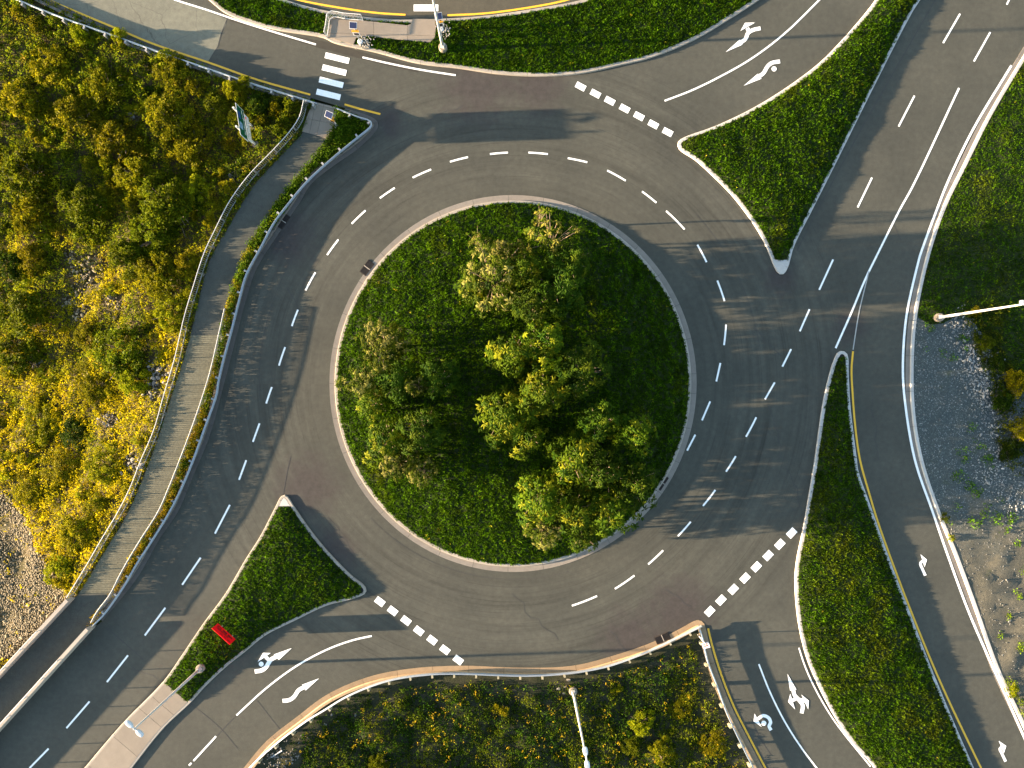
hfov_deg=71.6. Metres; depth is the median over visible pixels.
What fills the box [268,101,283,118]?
shrub
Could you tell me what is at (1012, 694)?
shrub
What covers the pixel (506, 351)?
tree
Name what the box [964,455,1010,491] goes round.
rubble
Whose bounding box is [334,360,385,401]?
tree
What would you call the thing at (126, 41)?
guardrail
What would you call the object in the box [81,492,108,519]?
shrub
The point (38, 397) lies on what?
shrub
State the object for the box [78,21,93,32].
shrub
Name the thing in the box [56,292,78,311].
rubble
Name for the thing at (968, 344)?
rubble
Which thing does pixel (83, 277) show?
rubble
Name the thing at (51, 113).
shrub
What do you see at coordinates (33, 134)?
shrub
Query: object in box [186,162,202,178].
shrub
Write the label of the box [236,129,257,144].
shrub
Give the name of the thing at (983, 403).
rubble
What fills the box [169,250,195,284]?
shrub
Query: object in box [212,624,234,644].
road sign
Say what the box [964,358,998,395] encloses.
rubble
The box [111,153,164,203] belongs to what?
shrub
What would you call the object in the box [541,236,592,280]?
tree
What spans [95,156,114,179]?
shrub
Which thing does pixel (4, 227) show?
shrub
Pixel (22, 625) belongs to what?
rubble
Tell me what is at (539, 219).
tree
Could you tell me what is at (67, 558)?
shrub
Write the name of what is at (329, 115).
crossing beacon
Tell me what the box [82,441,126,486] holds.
shrub
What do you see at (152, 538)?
guardrail
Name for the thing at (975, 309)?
shrub
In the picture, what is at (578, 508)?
tree
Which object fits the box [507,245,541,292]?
tree
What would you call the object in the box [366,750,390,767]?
shrub
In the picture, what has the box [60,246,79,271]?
rubble
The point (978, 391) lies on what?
rubble
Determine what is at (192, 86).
shrub
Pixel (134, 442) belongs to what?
shrub
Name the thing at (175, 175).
shrub
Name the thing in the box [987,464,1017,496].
rubble
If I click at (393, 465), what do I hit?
tree
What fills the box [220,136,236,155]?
shrub
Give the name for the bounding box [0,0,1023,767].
road
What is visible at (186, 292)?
shrub
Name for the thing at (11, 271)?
shrub
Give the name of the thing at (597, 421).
tree
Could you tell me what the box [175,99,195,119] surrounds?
shrub
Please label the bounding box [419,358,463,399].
tree
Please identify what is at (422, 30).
crossing pad
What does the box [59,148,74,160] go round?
shrub
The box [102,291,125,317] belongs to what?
rubble
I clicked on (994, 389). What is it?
weeds
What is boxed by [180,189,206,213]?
shrub
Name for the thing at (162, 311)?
shrub
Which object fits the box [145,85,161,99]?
shrub
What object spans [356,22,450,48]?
rubble
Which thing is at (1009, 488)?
rubble
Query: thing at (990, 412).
rubble
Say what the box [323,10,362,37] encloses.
railing
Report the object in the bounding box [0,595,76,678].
parapet wall
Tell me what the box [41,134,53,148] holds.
shrub
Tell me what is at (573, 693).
street lamp
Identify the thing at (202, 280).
weeds
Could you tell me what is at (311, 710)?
kerb
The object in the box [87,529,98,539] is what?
shrub
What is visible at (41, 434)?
shrub
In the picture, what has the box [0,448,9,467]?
shrub
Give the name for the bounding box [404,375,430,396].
tree
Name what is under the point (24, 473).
shrub
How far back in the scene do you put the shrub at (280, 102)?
62.05 m
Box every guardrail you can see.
[7,0,317,108]
[91,108,371,626]
[249,625,701,767]
[699,629,753,767]
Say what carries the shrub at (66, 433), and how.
on the hillside
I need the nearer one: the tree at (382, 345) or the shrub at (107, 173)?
the tree at (382, 345)
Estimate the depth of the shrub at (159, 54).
61.69 m
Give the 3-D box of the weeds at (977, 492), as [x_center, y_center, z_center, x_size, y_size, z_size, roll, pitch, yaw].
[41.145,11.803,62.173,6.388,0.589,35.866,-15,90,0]
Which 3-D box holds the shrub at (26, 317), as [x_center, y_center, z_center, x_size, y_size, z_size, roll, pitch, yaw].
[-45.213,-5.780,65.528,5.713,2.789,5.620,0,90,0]
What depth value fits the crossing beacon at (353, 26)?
60.07 m
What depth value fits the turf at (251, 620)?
62.03 m
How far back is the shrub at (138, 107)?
62.90 m
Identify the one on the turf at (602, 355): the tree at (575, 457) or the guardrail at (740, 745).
the tree at (575, 457)
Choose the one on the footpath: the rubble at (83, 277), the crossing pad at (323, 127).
the crossing pad at (323, 127)
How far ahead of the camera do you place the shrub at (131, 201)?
62.66 m
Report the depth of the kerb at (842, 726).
62.25 m
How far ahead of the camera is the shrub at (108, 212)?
64.07 m
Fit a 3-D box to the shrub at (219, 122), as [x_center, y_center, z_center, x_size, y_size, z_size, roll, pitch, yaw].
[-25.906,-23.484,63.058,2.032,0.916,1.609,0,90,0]
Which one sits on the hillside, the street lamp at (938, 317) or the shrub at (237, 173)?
the shrub at (237, 173)
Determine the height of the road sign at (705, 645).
2.503 m
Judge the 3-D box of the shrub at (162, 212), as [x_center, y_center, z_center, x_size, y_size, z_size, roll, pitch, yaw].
[-30.266,-15.968,62.048,5.366,3.904,6.242,25,90,0]
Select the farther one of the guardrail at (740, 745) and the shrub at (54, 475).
the shrub at (54, 475)
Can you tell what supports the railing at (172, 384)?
on the footpath
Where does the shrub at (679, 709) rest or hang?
on the embankment
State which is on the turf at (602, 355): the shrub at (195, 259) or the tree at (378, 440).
the tree at (378, 440)
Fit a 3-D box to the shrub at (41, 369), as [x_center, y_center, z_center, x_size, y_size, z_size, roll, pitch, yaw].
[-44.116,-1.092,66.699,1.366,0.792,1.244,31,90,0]
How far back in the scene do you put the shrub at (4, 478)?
65.95 m
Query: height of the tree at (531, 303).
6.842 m
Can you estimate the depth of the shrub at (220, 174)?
62.22 m
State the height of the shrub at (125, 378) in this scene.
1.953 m
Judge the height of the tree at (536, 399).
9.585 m
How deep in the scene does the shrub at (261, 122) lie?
62.09 m
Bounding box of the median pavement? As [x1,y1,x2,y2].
[88,683,187,767]
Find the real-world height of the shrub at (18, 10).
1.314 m
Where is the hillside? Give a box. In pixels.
[0,0,311,669]
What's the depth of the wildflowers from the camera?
62.20 m
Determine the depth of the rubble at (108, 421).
64.07 m
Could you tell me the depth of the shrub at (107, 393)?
64.03 m
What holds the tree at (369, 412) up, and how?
on the turf at (602, 355)
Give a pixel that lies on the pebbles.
(973, 483)
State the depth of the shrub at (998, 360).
61.84 m
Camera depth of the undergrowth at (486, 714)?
62.37 m
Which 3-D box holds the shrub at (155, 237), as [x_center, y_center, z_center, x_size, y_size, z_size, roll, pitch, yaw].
[-31.651,-13.357,62.745,4.629,3.059,5.078,0,90,0]
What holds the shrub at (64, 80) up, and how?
on the hillside
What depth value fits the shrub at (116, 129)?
62.74 m
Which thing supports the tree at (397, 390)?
on the turf at (602, 355)
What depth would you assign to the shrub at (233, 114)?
61.90 m
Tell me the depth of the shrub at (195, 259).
62.23 m
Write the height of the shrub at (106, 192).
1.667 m
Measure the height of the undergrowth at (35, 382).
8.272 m
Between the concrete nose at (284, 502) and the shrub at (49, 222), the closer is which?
the concrete nose at (284, 502)
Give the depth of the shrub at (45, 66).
62.31 m
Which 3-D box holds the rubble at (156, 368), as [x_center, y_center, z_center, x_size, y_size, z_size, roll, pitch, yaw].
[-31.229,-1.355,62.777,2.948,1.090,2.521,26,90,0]
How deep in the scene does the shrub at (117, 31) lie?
61.64 m
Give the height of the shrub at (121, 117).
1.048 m
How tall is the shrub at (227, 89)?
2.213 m
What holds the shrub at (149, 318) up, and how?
on the hillside
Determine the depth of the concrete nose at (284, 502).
62.24 m
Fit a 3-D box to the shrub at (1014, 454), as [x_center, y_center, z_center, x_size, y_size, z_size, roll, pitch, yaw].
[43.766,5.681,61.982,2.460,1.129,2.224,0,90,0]
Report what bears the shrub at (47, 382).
on the hillside
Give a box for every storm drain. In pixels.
[278,214,289,228]
[359,259,373,275]
[654,632,670,644]
[659,477,668,490]
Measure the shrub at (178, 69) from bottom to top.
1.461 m
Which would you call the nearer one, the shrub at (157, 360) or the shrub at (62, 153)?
the shrub at (157, 360)
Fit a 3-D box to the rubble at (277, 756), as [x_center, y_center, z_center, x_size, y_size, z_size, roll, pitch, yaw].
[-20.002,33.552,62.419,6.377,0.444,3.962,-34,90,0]
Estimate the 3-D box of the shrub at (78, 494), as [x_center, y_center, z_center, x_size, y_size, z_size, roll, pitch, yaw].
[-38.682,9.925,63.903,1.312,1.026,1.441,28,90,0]
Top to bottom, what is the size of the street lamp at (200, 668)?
11.940 m
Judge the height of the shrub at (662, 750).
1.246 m
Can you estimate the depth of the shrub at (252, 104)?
61.84 m
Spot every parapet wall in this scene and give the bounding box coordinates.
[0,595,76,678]
[0,624,96,731]
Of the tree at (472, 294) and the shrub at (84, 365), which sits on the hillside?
the shrub at (84, 365)
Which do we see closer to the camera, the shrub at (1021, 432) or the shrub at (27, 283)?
the shrub at (1021, 432)
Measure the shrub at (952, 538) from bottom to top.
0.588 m
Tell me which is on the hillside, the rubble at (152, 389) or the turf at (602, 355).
the rubble at (152, 389)
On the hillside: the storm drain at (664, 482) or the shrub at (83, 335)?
the shrub at (83, 335)
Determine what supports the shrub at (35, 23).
on the hillside
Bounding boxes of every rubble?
[0,491,66,659]
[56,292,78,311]
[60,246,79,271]
[67,255,103,299]
[67,295,89,324]
[87,247,104,274]
[97,411,117,434]
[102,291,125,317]
[124,445,147,476]
[145,373,165,400]
[146,353,169,379]
[262,731,309,767]
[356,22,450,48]
[942,304,972,338]
[942,324,998,362]
[944,319,980,351]
[950,328,992,370]
[958,344,984,373]
[959,368,993,407]
[959,379,991,406]
[961,348,990,380]
[964,354,1005,391]
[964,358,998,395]
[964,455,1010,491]
[969,383,1001,422]
[971,392,1016,427]
[976,416,1010,450]
[978,438,1020,481]
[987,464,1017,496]
[989,471,1023,507]
[1001,492,1023,518]
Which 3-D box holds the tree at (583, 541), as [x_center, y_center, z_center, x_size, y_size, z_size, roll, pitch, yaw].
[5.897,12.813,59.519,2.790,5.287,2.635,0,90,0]
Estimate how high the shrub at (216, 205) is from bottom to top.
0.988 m
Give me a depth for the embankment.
62.45 m
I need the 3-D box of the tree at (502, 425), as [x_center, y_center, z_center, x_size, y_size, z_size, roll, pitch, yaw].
[-0.667,2.603,57.130,4.863,8.924,4.836,-34,90,0]
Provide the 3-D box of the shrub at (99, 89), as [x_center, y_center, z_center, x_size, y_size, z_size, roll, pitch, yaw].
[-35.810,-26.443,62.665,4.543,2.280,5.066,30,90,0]
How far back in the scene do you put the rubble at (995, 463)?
62.25 m
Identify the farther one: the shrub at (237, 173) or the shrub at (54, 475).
the shrub at (54, 475)
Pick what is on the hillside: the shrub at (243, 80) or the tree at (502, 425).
the shrub at (243, 80)
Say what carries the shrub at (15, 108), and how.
on the hillside
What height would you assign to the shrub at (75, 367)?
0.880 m
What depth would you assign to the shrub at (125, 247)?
62.54 m
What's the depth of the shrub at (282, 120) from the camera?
61.75 m
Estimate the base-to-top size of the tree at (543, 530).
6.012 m
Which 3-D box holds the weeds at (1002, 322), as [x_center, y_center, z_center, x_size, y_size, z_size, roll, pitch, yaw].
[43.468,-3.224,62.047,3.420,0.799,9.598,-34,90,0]
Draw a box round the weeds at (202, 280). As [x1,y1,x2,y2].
[71,99,313,596]
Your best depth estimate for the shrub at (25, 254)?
64.77 m
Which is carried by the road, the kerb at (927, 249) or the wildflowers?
the kerb at (927, 249)
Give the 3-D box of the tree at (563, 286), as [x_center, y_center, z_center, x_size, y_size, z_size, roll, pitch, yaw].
[3.565,-8.216,57.812,5.315,8.659,5.546,0,90,0]
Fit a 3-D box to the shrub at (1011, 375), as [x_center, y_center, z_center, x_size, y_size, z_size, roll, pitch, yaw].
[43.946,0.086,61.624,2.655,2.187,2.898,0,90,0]
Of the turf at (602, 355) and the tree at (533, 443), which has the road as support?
the turf at (602, 355)
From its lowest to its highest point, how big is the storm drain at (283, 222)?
0.062 m
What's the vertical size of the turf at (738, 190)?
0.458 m
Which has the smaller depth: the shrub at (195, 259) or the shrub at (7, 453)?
the shrub at (195, 259)
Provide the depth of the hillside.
63.95 m
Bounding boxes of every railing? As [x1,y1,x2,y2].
[66,99,307,597]
[90,308,227,622]
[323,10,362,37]
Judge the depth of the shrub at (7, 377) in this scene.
67.21 m
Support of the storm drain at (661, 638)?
on the kerb at (311, 710)
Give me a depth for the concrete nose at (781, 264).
62.24 m
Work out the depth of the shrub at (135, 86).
62.32 m
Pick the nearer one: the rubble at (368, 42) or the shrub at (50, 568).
the rubble at (368, 42)
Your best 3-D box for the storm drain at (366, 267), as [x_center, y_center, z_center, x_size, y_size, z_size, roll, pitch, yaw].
[-12.735,-10.215,62.359,0.660,0.062,1.340,37,90,0]
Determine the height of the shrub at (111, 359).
3.198 m
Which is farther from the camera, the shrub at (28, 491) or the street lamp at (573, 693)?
the shrub at (28, 491)
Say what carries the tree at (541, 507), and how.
on the turf at (602, 355)
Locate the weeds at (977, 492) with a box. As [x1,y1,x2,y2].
[924,322,1023,716]
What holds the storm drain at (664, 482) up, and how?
on the road
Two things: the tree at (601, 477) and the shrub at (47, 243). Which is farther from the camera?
the shrub at (47, 243)
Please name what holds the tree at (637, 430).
on the turf at (602, 355)
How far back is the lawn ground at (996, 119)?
62.12 m
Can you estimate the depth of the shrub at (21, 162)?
63.91 m
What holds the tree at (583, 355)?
on the turf at (602, 355)
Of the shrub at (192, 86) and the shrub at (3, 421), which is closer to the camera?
the shrub at (192, 86)
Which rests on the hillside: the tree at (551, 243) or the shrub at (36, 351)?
the shrub at (36, 351)
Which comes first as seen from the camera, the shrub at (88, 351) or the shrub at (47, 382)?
the shrub at (88, 351)
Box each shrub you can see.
[0,76,46,122]
[0,147,63,201]
[0,222,13,235]
[0,250,30,290]
[0,291,55,350]
[0,332,44,374]
[0,365,16,380]
[0,415,12,428]
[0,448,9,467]
[0,468,12,481]
[4,450,15,459]
[10,4,27,24]
[10,194,55,235]
[11,410,21,423]
[11,470,46,507]
[13,274,34,295]
[14,240,51,277]
[15,463,37,483]
[16,156,35,172]
[16,453,33,468]
[21,72,39,85]
[21,394,61,448]
[24,126,43,143]
[25,15,55,36]
[25,42,74,87]
[31,393,42,410]
[32,346,48,358]
[36,367,50,377]
[37,102,59,126]
[37,215,61,234]
[37,311,49,325]
[39,447,82,491]
[40,231,60,254]
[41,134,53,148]
[43,552,73,587]
[45,369,63,388]
[50,119,62,134]
[51,89,119,142]
[51,578,66,589]
[56,180,107,236]
[57,68,74,92]
[57,513,100,556]
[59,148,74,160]
[59,412,89,450]
[61,556,73,568]
[67,38,82,52]
[69,24,101,48]
[71,227,88,242]
[72,361,86,376]
[73,321,100,355]
[75,486,90,500]
[77,359,96,379]
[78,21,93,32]
[78,80,91,97]
[78,369,111,411]
[79,155,105,176]
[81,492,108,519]
[82,61,135,110]
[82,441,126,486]
[85,344,95,356]
[86,225,107,248]
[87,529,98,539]
[91,117,149,178]
[92,323,151,383]
[94,185,113,203]
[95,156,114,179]
[96,197,117,221]
[99,368,113,383]
[101,387,116,402]
[103,282,117,296]
[105,177,128,192]
[105,238,158,284]
[110,27,127,43]
[110,37,124,52]
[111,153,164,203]
[116,111,126,123]
[117,479,132,497]
[118,145,138,167]
[118,189,126,204]
[118,366,152,397]
[122,196,144,212]
[124,100,145,116]
[126,79,149,100]
[128,206,181,259]
[130,220,147,245]
[130,433,144,446]
[133,244,183,300]
[134,166,192,234]
[136,139,152,159]
[137,58,154,76]
[143,92,201,145]
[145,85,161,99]
[146,309,159,323]
[148,50,195,93]
[149,48,172,71]
[152,294,186,335]
[154,346,171,367]
[159,172,181,188]
[166,65,189,86]
[168,124,214,168]
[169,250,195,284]
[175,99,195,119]
[175,285,192,303]
[179,173,215,212]
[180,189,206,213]
[181,249,204,268]
[184,78,210,97]
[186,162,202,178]
[202,91,228,126]
[202,212,214,227]
[210,113,228,127]
[211,168,228,180]
[211,197,225,210]
[217,178,237,200]
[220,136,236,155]
[222,80,246,108]
[226,101,246,121]
[227,158,253,185]
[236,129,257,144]
[237,74,251,92]
[245,89,274,119]
[250,112,270,128]
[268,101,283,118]
[269,116,292,135]
[275,98,294,119]
[278,97,302,123]
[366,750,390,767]
[491,703,508,716]
[610,683,622,695]
[617,736,639,757]
[627,708,655,736]
[644,736,678,767]
[667,693,693,723]
[697,729,727,757]
[939,512,949,522]
[947,533,955,541]
[965,305,980,316]
[972,330,995,354]
[980,355,1005,378]
[987,383,1013,413]
[998,436,1023,460]
[1002,368,1023,400]
[1003,416,1023,441]
[1004,682,1019,698]
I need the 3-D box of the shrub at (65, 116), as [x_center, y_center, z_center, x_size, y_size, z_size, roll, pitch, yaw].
[-37.831,-24.098,63.063,5.737,2.768,5.239,0,90,0]
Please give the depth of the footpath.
62.37 m
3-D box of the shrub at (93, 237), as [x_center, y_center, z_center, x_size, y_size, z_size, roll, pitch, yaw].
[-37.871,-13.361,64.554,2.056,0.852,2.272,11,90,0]
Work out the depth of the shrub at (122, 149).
63.31 m
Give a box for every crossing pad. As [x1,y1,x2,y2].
[302,102,335,137]
[327,17,435,44]
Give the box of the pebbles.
[915,318,1023,717]
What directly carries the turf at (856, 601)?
on the road
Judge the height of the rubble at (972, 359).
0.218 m
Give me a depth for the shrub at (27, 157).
63.14 m
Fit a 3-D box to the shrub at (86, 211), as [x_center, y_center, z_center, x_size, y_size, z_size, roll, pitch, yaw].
[-38.873,-15.649,63.411,5.343,3.346,4.574,31,90,0]
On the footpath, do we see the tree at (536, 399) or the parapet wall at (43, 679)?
the parapet wall at (43, 679)
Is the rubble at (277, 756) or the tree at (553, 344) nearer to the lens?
the tree at (553, 344)
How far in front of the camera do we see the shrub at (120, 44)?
61.73 m
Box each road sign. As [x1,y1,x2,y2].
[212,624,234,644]
[232,103,259,148]
[698,635,709,648]
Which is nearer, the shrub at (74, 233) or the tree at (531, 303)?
the tree at (531, 303)
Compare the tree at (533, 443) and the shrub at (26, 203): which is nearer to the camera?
the tree at (533, 443)
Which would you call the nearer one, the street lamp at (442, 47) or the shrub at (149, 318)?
the street lamp at (442, 47)
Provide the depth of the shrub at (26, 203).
63.86 m
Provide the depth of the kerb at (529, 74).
62.25 m
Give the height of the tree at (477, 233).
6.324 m
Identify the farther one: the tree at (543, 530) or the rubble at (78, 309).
the rubble at (78, 309)
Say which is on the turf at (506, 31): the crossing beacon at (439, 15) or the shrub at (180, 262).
the crossing beacon at (439, 15)
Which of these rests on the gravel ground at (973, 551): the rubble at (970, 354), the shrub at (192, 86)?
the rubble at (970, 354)
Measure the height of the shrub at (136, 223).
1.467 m
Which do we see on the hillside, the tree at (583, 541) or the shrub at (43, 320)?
the shrub at (43, 320)
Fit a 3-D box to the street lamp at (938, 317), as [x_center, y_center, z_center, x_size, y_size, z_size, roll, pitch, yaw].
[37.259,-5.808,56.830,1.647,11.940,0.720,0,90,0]
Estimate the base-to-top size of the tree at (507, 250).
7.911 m
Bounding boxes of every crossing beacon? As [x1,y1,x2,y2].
[324,110,338,127]
[349,22,362,44]
[434,12,443,30]
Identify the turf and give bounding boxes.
[167,507,360,699]
[216,0,750,72]
[338,203,688,563]
[682,0,914,259]
[798,357,967,767]
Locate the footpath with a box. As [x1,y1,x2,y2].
[0,101,331,721]
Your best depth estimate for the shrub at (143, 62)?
62.14 m
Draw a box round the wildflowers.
[284,645,736,767]
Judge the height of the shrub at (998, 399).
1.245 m
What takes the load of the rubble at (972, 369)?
on the gravel ground at (973, 551)
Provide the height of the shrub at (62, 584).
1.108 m
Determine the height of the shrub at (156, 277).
2.770 m
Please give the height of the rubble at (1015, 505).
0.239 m
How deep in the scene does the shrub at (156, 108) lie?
61.99 m
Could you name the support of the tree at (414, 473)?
on the turf at (602, 355)
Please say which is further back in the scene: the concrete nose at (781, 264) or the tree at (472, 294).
the concrete nose at (781, 264)
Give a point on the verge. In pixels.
(218, 367)
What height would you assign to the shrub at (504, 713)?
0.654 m
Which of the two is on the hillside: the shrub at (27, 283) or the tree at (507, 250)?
the shrub at (27, 283)
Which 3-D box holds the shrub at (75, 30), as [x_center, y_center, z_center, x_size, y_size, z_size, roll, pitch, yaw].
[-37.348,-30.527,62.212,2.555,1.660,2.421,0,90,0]
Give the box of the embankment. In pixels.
[254,629,751,767]
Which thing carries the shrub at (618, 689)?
on the embankment
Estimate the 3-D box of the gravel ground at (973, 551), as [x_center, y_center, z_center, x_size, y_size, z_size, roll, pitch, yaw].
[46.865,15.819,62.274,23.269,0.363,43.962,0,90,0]
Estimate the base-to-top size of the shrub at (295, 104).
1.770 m
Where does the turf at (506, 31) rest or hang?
on the road
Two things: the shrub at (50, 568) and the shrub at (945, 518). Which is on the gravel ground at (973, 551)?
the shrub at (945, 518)
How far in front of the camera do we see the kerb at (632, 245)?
62.38 m
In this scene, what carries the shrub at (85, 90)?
on the hillside
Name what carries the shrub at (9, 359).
on the hillside
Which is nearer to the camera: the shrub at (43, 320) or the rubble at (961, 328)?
the rubble at (961, 328)
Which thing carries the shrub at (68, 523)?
on the hillside
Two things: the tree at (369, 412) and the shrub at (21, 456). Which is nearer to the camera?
the tree at (369, 412)
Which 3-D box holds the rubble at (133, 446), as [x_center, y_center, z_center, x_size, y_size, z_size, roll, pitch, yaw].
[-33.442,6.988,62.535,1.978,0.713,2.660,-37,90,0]
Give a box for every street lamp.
[125,664,205,736]
[432,0,446,52]
[569,686,589,767]
[933,300,1023,321]
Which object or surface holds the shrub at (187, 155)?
on the hillside
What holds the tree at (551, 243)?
on the turf at (602, 355)
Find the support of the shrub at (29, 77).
on the hillside
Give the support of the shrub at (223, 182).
on the hillside
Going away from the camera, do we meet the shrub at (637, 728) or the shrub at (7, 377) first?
the shrub at (637, 728)
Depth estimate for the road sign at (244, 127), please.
59.83 m
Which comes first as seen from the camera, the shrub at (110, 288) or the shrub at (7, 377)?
the shrub at (110, 288)
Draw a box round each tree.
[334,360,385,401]
[353,315,411,374]
[354,388,393,422]
[362,416,409,468]
[368,359,420,407]
[378,445,420,482]
[395,406,447,456]
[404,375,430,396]
[406,455,440,488]
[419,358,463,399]
[453,237,520,319]
[457,271,490,305]
[466,226,490,254]
[472,384,537,450]
[484,327,539,379]
[488,239,526,283]
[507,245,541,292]
[508,418,548,460]
[510,278,554,327]
[513,467,570,525]
[515,361,568,419]
[519,319,563,373]
[521,511,566,552]
[523,207,585,253]
[526,248,585,318]
[531,204,548,225]
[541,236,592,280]
[542,426,599,487]
[551,338,612,400]
[553,482,599,535]
[565,525,599,553]
[574,399,620,442]
[575,442,631,491]
[585,481,644,538]
[607,412,659,457]
[610,461,658,510]
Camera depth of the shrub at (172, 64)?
61.66 m
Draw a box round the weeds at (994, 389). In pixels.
[958,315,1023,475]
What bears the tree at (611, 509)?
on the turf at (602, 355)
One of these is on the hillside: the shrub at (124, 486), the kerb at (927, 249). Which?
the shrub at (124, 486)
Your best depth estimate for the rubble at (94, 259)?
65.00 m
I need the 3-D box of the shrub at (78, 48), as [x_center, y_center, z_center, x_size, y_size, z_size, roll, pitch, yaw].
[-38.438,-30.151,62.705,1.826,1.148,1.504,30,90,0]
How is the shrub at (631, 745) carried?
on the embankment
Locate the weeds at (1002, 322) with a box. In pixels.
[965,304,1014,371]
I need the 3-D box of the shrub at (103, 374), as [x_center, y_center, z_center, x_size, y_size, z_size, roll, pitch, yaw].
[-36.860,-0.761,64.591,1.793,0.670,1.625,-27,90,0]
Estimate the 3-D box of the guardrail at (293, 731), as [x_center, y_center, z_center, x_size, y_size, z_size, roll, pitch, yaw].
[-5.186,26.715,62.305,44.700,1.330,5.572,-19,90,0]
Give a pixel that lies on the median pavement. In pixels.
(124, 747)
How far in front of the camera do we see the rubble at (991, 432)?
62.26 m
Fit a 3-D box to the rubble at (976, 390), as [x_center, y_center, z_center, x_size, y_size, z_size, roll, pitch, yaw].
[40.779,0.161,62.231,3.106,0.209,3.896,0,90,0]
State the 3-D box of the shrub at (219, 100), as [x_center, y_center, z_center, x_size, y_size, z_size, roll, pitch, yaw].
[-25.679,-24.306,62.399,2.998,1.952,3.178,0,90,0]
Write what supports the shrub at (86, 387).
on the hillside
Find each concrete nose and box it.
[279,498,289,505]
[775,260,786,270]
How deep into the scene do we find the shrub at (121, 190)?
63.50 m
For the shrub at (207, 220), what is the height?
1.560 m
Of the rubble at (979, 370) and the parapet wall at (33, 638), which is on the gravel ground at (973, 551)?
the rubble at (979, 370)
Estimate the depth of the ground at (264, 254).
62.97 m
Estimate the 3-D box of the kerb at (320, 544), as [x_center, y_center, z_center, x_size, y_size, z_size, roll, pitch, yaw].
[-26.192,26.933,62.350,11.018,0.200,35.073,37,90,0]
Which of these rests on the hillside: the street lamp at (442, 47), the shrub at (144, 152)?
the shrub at (144, 152)
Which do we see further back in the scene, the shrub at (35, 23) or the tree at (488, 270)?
the shrub at (35, 23)
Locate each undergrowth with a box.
[0,0,311,667]
[290,640,745,767]
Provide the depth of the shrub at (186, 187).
62.08 m
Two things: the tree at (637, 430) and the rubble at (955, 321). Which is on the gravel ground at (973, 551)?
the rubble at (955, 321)
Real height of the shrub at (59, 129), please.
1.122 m
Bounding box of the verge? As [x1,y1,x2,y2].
[94,109,368,621]
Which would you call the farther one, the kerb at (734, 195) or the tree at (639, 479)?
the kerb at (734, 195)
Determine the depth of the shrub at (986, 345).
61.80 m
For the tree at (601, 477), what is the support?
on the turf at (602, 355)
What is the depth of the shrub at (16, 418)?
66.77 m
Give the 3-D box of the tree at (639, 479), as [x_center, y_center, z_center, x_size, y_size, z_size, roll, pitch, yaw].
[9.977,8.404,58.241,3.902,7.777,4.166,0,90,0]
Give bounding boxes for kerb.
[34,0,377,620]
[85,495,366,767]
[209,0,758,76]
[244,620,762,767]
[329,195,696,571]
[677,0,919,273]
[795,351,973,767]
[906,47,1023,736]
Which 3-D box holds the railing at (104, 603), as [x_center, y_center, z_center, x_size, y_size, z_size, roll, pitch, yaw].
[-29.877,7.374,62.050,2.010,1.499,29.844,23,90,0]
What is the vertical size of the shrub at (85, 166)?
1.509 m
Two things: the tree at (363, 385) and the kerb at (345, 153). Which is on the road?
the kerb at (345, 153)
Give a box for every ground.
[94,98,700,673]
[914,314,1023,719]
[918,62,1023,382]
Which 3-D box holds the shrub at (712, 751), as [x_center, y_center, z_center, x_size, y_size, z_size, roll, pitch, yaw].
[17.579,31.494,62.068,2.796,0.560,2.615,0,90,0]

